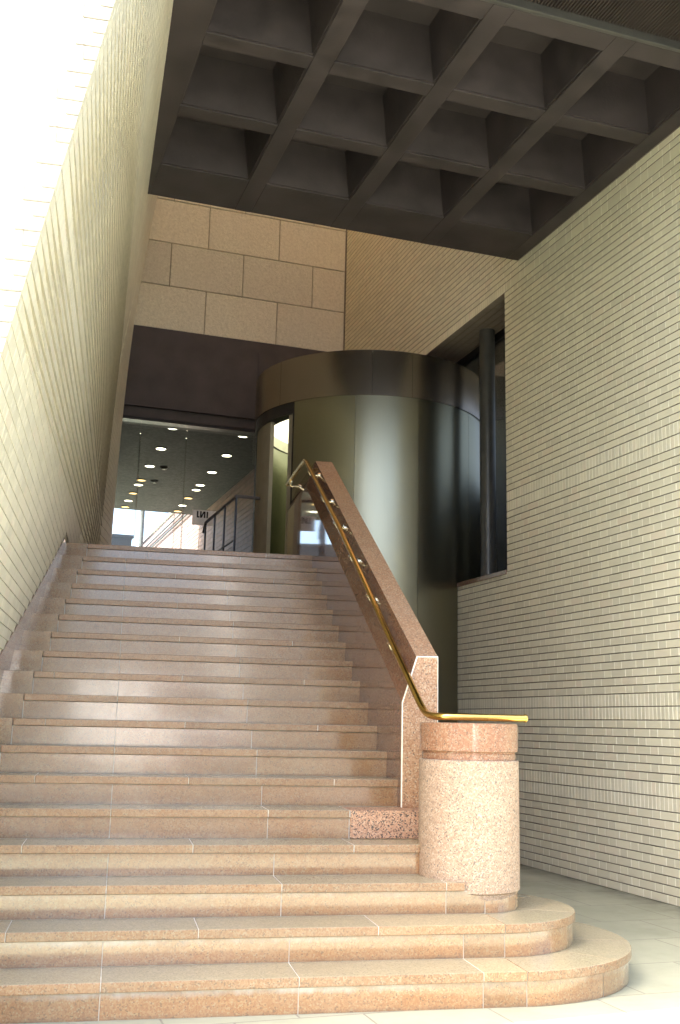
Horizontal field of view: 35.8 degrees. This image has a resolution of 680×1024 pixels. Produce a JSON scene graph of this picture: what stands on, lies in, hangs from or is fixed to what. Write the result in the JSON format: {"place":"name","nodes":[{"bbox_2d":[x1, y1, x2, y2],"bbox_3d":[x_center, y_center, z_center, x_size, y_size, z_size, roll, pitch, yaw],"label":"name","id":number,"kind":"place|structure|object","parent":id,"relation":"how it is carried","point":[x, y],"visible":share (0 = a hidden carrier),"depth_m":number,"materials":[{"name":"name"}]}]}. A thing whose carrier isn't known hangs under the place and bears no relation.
{"place":"outdoors","nodes":[
{"label":"outdoors","id":0,"kind":"place"},
{"bbox_2d":[112,508,168,545],"label":"sky","id":1,"kind":"structure","parent":0,"point":[123,519],"materials":[{"name":"white"}]},
{"bbox_2d":[138,511,144,546],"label":"column","id":2,"kind":"structure","parent":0,"point":[141,527],"depth_m":26.66,"materials":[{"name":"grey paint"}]},
{"bbox_2d":[28,864,679,1023],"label":"pavement","id":3,"kind":"structure","parent":0,"point":[648,929],"depth_m":5.50,"materials":[{"name":"stone"}]},
{"bbox_2d":[0,0,173,684],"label":"leaning tiled wall","id":4,"kind":"structure","parent":3,"relation":"on","point":[81,81],"depth_m":5.90,"materials":[{"name":"beige tile"}]},
{"bbox_2d":[148,0,679,260],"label":"coffered ceiling","id":5,"kind":"structure","parent":4,"relation":"attached to","point":[483,127],"depth_m":9.11,"materials":[{"name":"brown paint"}]},
{"bbox_2d":[482,0,679,52],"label":"louvre ceiling","id":6,"kind":"structure","parent":5,"relation":"attached to","point":[656,23],"depth_m":7.70,"materials":[{"name":"brown metal"}]},
{"bbox_2d":[0,543,631,1023],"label":"granite staircase","id":7,"kind":"structure","parent":3,"relation":"on","point":[202,815],"depth_m":6.01,"materials":[{"name":"pink stone"}]},
{"bbox_2d":[287,461,437,807],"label":"granite parapet","id":8,"kind":"structure","parent":7,"relation":"on","point":[396,716],"depth_m":7.89,"materials":[{"name":"stone"}]},
{"bbox_2d":[285,459,527,722],"bbox_3d":[0.215,0.437,9.236,0.569,2.741,6.090,4,-12,-11],"label":"brass handrail","id":9,"kind":"object","parent":8,"relation":"attached to","point":[394,649],"visible":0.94,"depth_m":7.11,"materials":[{"name":"gold metal"}]},
{"bbox_2d":[251,350,479,722],"bbox_3d":[0.325,1.185,13.410,2.991,5.750,2.992,4,-12,-11],"label":"cylindrical entrance","id":10,"kind":"object","parent":3,"relation":"on","point":[393,437],"visible":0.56,"depth_m":12.47,"materials":[{"name":"grey metal"}]},
{"bbox_2d":[345,126,679,906],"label":"tiled wall","id":11,"kind":"structure","parent":3,"relation":"on","point":[569,630],"depth_m":9.90,"materials":[{"name":"beige tile"}]},
{"bbox_2d":[456,328,507,571],"bbox_3d":[1.765,-0.578,13.340,0.068,3.155,3.406,5,-12,-18],"label":"window","id":12,"kind":"structure","parent":11,"relation":"attached to","point":[470,361],"depth_m":12.85,"materials":[{"name":"black glass"}]},
{"bbox_2d":[456,328,504,365],"bbox_3d":[1.765,-0.578,13.340,0.068,3.155,3.406,5,-12,-18],"label":"window frame","id":13,"kind":"structure","parent":12,"relation":"in","point":[472,355],"depth_m":13.68,"materials":[{"name":"black metal"}]},
{"bbox_2d":[479,328,495,576],"bbox_3d":[1.789,-0.698,12.749,0.190,3.160,0.190,4,-12,-11],"label":"round post","id":14,"kind":"object","parent":11,"relation":"on","point":[487,455],"visible":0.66,"depth_m":12.68,"materials":[{"name":"black metal"}]},
{"bbox_2d":[418,722,519,900],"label":"round granite pier","id":15,"kind":"structure","parent":0,"point":[468,834],"depth_m":5.89,"materials":[{"name":"stone"}]},
{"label":"lobby floor","id":16,"kind":"structure","parent":0,"visible":0},
{"bbox_2d":[122,415,255,544],"bbox_3d":[-1.831,0.094,16.209,3.600,2.873,0.190,5,-12,-18],"label":"glass screen","id":17,"kind":"object","parent":16,"relation":"on","point":[126,418],"visible":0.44,"depth_m":16.22,"materials":[{"name":"white"}]},
{"bbox_2d":[192,509,215,525],"bbox_3d":[-2.072,0.089,16.044,0.360,0.235,0.014,5,-12,-18],"label":"reversed sign","id":18,"kind":"object","parent":17,"relation":"attached to","point":[200,517],"visible":0.96,"depth_m":16.03,"materials":[{"name":"white paint"}]},
{"bbox_2d":[198,468,254,552],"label":"brown brick wall","id":19,"kind":"structure","parent":16,"relation":"on","point":[244,486],"depth_m":20.50,"materials":[{"name":"brown brick"}]},
{"bbox_2d":[202,495,259,551],"bbox_3d":[-1.473,0.525,13.880,0.431,1.131,1.972,6,-12,-21],"label":"guard rail","id":20,"kind":"object","parent":16,"relation":"on","point":[232,499],"visible":0.66,"depth_m":13.51,"materials":[{"name":"brown metal"}]},
{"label":"lobby side wall","id":21,"kind":"object","parent":16,"relation":"on","visible":0},
{"bbox_2d":[114,423,255,514],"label":"lobby ceiling","id":22,"kind":"structure","parent":21,"relation":"on","point":[168,491],"depth_m":19.32,"materials":[{"name":"grey paint"}]},
{"bbox_2d":[144,464,154,467],"bbox_3d":[-3.488,-0.842,19.295,0.199,0.014,0.199,4,-12,-11],"label":"downlight","id":23,"kind":"object","parent":22,"relation":"attached to","point":[149,466],"visible":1,"depth_m":19.29,"materials":[{"name":"grey paint"}]},
{"bbox_2d":[155,447,166,450],"bbox_3d":[-3.069,-1.085,18.045,0.199,0.014,0.199,4,-12,-11],"label":"downlight","id":24,"kind":"object","parent":22,"relation":"attached to","point":[161,448],"visible":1,"depth_m":18.02,"materials":[{"name":"grey paint"}]},
{"bbox_2d":[221,454,231,456],"bbox_3d":[-1.982,-0.987,18.408,0.199,0.014,0.199,4,-12,-11],"label":"downlight","id":25,"kind":"object","parent":22,"relation":"attached to","point":[226,455],"visible":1,"depth_m":18.39,"materials":[{"name":"grey paint"}]},
{"bbox_2d":[134,196,346,416],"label":"stone block wall","id":26,"kind":"structure","parent":21,"relation":"on","point":[211,270],"depth_m":16.95,"materials":[{"name":"beige stone"}]},
{"bbox_2d":[122,325,324,437],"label":"fascia","id":27,"kind":"structure","parent":26,"relation":"attached to","point":[180,376],"depth_m":16.36,"materials":[{"name":"brown paint"}]},
{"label":"rear street","id":28,"kind":"structure","parent":0,"visible":0},
{"bbox_2d":[111,534,133,545],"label":"office building","id":29,"kind":"structure","parent":28,"relation":"on","point":[122,539],"depth_m":29.98,"materials":[{"name":"glass"}]},
{"bbox_2d":[137,513,199,549],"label":"wall","id":30,"kind":"structure","parent":28,"relation":"on","point":[188,531],"depth_m":26.68,"materials":[{"name":"white paint"}]},
{"bbox_2d":[145,514,180,546],"bbox_3d":[-5.318,0.799,29.928,0.044,0.044,12.700,5,-12,-18],"label":"conduit","id":31,"kind":"object","parent":30,"relation":"attached to","point":[172,521],"visible":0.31,"depth_m":28.16,"materials":[{"name":"white metal"}]},
{"bbox_2d":[151,514,186,546],"bbox_3d":[-5.322,0.965,29.895,0.044,0.044,12.700,5,-12,-18],"label":"conduit","id":32,"kind":"object","parent":30,"relation":"attached to","point":[170,529],"visible":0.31,"depth_m":27.30,"materials":[{"name":"white metal"}]}
]}

